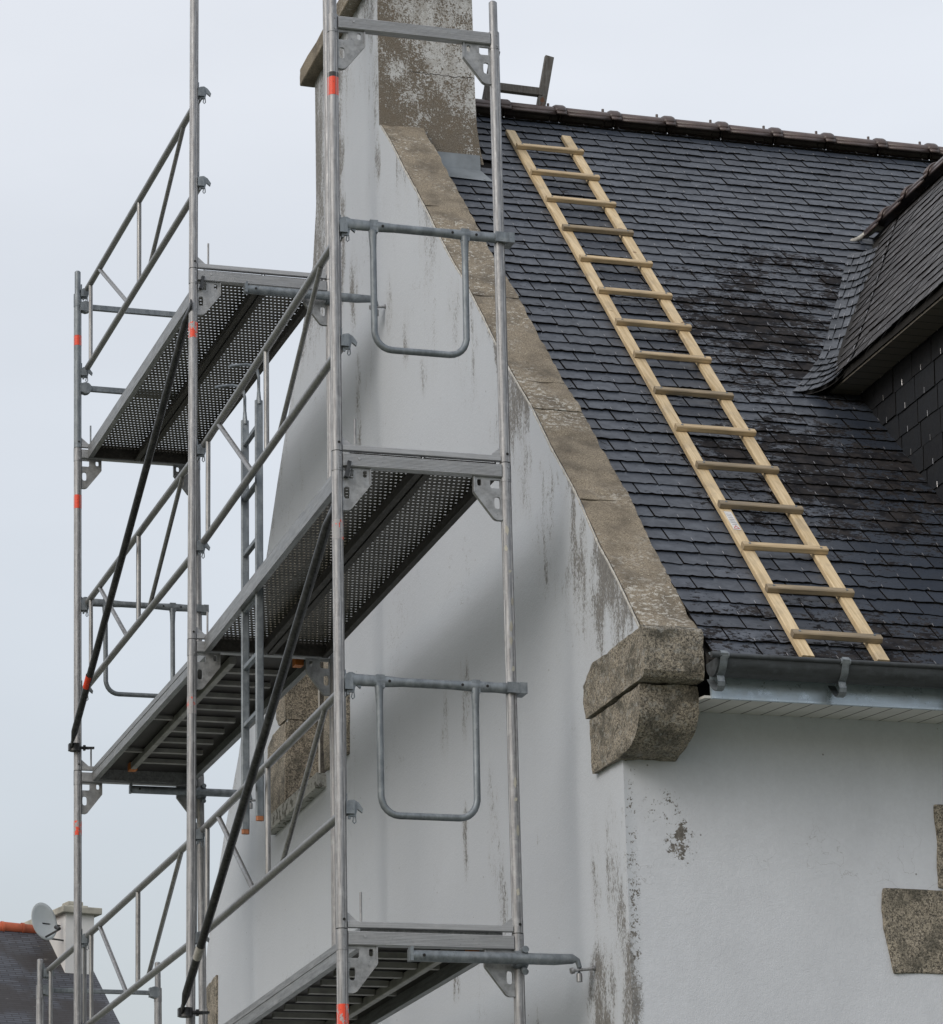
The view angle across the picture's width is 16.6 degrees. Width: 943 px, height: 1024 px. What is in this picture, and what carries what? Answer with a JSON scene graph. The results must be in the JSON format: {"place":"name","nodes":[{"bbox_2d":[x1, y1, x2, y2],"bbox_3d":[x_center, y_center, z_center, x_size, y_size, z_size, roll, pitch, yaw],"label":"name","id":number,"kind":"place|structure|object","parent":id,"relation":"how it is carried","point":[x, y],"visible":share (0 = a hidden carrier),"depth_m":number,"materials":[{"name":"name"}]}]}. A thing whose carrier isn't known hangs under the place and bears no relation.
{"place":"outdoors","nodes":[
{"label":"outdoors","id":0,"kind":"place"},
{"bbox_2d":[0,901,119,1023],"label":"neighbour house","id":1,"kind":"structure","parent":0,"point":[24,947],"depth_m":58.64,"materials":[{"name":"stone"}]},
{"bbox_2d":[31,902,63,940],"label":"satellite dish","id":2,"kind":"object","parent":1,"relation":"attached to","point":[44,923],"visible":1,"depth_m":58.96,"materials":[{"name":"metal"}]},
{"bbox_2d":[0,0,942,1023],"label":"sky","id":3,"kind":"structure","parent":0,"point":[93,93],"materials":[{"name":"white"}]},
{"label":"ground","id":4,"kind":"structure","parent":0,"visible":0},
{"bbox_2d":[36,0,595,1023],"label":"scaffold","id":5,"kind":"object","parent":4,"relation":"on","point":[180,736],"visible":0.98,"depth_m":15.35,"materials":[{"name":"metal"}]},
{"bbox_2d":[215,363,263,834],"bbox_3d":[-1.107,0.396,15.328,0.169,2.241,0.345,4,-18,-16],"label":"hook ladder","id":6,"kind":"object","parent":5,"relation":"attached to","point":[257,657],"visible":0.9,"depth_m":15.33,"materials":[{"name":"metal"}]},
{"bbox_2d":[206,0,942,1023],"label":"house","id":7,"kind":"structure","parent":4,"relation":"on","point":[730,806],"depth_m":14.74,"materials":[{"name":"white paint"}]},
{"bbox_2d":[317,599,326,772],"bbox_3d":[-0.752,0.941,18.235,0.039,1.290,0.900,4,-18,-16],"label":"window","id":8,"kind":"structure","parent":7,"relation":"in","point":[320,697],"depth_m":18.47,"materials":[{"name":"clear glass"}]},
{"bbox_2d":[482,51,553,105],"bbox_3d":[0.266,-2.476,18.532,0.445,0.363,0.042,4,-18,-16],"label":"ladder","id":9,"kind":"object","parent":7,"relation":"on","point":[540,92],"visible":0.77,"depth_m":18.53,"materials":[{"name":"metal"}]},
{"bbox_2d":[505,130,889,661],"bbox_3d":[0.930,-0.768,15.454,0.390,4.248,4.520,3,-18,-13],"label":"roof ladder","id":10,"kind":"object","parent":7,"relation":"on","point":[841,593],"visible":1,"depth_m":14.77,"materials":[{"name":"brown wood"}]}
]}

